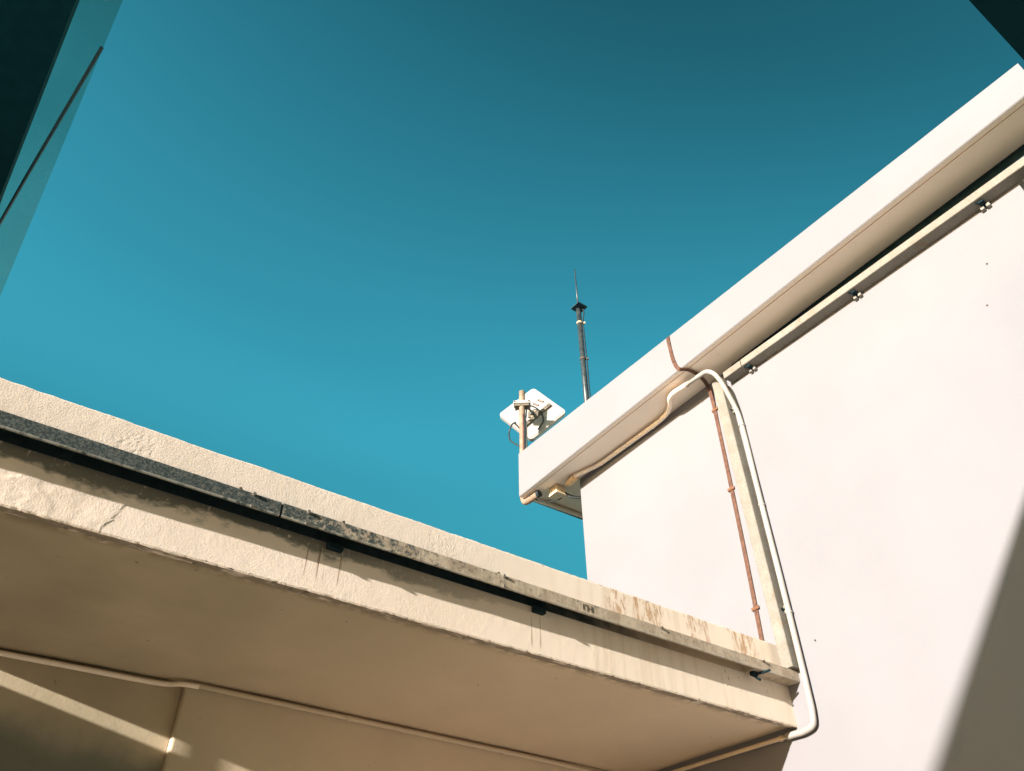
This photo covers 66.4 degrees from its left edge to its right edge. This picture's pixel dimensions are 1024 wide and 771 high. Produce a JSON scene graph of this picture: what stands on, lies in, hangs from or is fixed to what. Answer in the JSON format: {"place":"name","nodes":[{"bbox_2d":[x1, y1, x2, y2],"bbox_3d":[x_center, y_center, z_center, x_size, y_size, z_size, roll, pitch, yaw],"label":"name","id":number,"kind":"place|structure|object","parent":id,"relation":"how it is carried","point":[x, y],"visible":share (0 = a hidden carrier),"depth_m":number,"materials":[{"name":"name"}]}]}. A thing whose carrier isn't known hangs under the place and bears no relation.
{"place":"outdoors","nodes":[
{"label":"outdoors","id":0,"kind":"place"},
{"bbox_2d":[0,0,103,225],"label":"overhanging roof","id":1,"kind":"structure","parent":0,"point":[33,33],"depth_m":7.96,"materials":[{"name":"black"}]},
{"bbox_2d":[0,0,1023,579],"label":"sky","id":2,"kind":"structure","parent":0,"point":[327,245],"materials":[{"name":"blue"}]},
{"bbox_2d":[969,0,1023,59],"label":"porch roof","id":3,"kind":"structure","parent":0,"point":[1005,18],"depth_m":3.43,"materials":[{"name":"black"}]},
{"label":"ground","id":4,"kind":"structure","parent":0,"visible":0},
{"bbox_2d":[0,378,796,770],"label":"building","id":5,"kind":"structure","parent":4,"relation":"on","point":[102,570],"depth_m":3.73,"materials":[{"name":"paint"}]},
{"bbox_2d":[0,410,799,685],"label":"cable trunking","id":6,"kind":"object","parent":5,"relation":"attached to","point":[335,535],"visible":1,"depth_m":3.40,"materials":[{"name":"metal"}]},
{"bbox_2d":[519,64,1023,770],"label":"tall building","id":7,"kind":"structure","parent":4,"relation":"on","point":[883,418],"depth_m":4.92,"materials":[{"name":"white paint"}]},
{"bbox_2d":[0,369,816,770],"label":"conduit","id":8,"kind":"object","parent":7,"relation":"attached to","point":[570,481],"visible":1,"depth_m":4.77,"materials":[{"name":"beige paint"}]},
{"bbox_2d":[519,390,541,504],"bbox_3d":[0.171,0.574,7.978,0.072,1.441,0.266,31,-50,-31],"label":"mast","id":9,"kind":"object","parent":7,"relation":"attached to","point":[537,494],"visible":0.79,"depth_m":8.06,"materials":[{"name":"beige metal"}]},
{"bbox_2d":[508,405,543,449],"bbox_3d":[0.131,0.548,8.297,0.305,0.956,0.344,-25,-46,26],"label":"cable","id":10,"kind":"object","parent":9,"relation":"attached to","point":[525,444],"visible":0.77,"depth_m":8.17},
{"bbox_2d":[500,389,564,441],"bbox_3d":[0.224,0.225,8.548,0.723,0.766,0.413,-1,-41,0],"label":"panel antenna","id":11,"kind":"object","parent":9,"relation":"attached to","point":[553,413],"visible":0.93,"depth_m":8.59,"materials":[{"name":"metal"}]},
{"bbox_2d":[528,492,580,502],"bbox_3d":[0.565,1.072,7.479,0.815,0.090,0.123,3,-41,-5],"label":"cable","id":12,"kind":"object","parent":7,"relation":"attached to","point":[566,493],"visible":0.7,"depth_m":7.46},
{"bbox_2d":[549,483,565,499],"bbox_3d":[0.432,1.013,7.470,0.117,0.101,0.122,25,-47,-27],"label":"junction box","id":13,"kind":"object","parent":7,"relation":"attached to","point":[557,491],"visible":1,"depth_m":7.44,"materials":[{"name":"plastic"}]},
{"bbox_2d":[571,269,590,401],"bbox_3d":[0.793,-0.370,8.727,0.140,2.820,0.140,25,-47,-27],"label":"whip antenna","id":14,"kind":"object","parent":7,"relation":"on","point":[578,308],"visible":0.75,"depth_m":8.78,"materials":[{"name":"grey metal"}]},
{"bbox_2d":[666,336,763,640],"bbox_3d":[1.483,0.612,5.754,0.363,2.612,0.130,25,-47,-27],"label":"lightning conductor","id":15,"kind":"object","parent":7,"relation":"attached to","point":[755,608],"visible":0.96,"depth_m":5.75,"materials":[{"name":"orange metal"}]},
{"bbox_2d":[712,377,799,670],"bbox_3d":[1.684,0.839,5.509,0.085,2.336,0.137,25,-47,-27],"label":"cable trunking","id":16,"kind":"object","parent":7,"relation":"attached to","point":[764,563],"visible":0.81,"depth_m":5.34,"materials":[{"name":"beige plastic"}]},
{"bbox_2d":[723,144,1023,382],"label":"cable trunking","id":17,"kind":"object","parent":7,"relation":"attached to","point":[993,183],"visible":1,"depth_m":5.28,"materials":[{"name":"beige plastic"}]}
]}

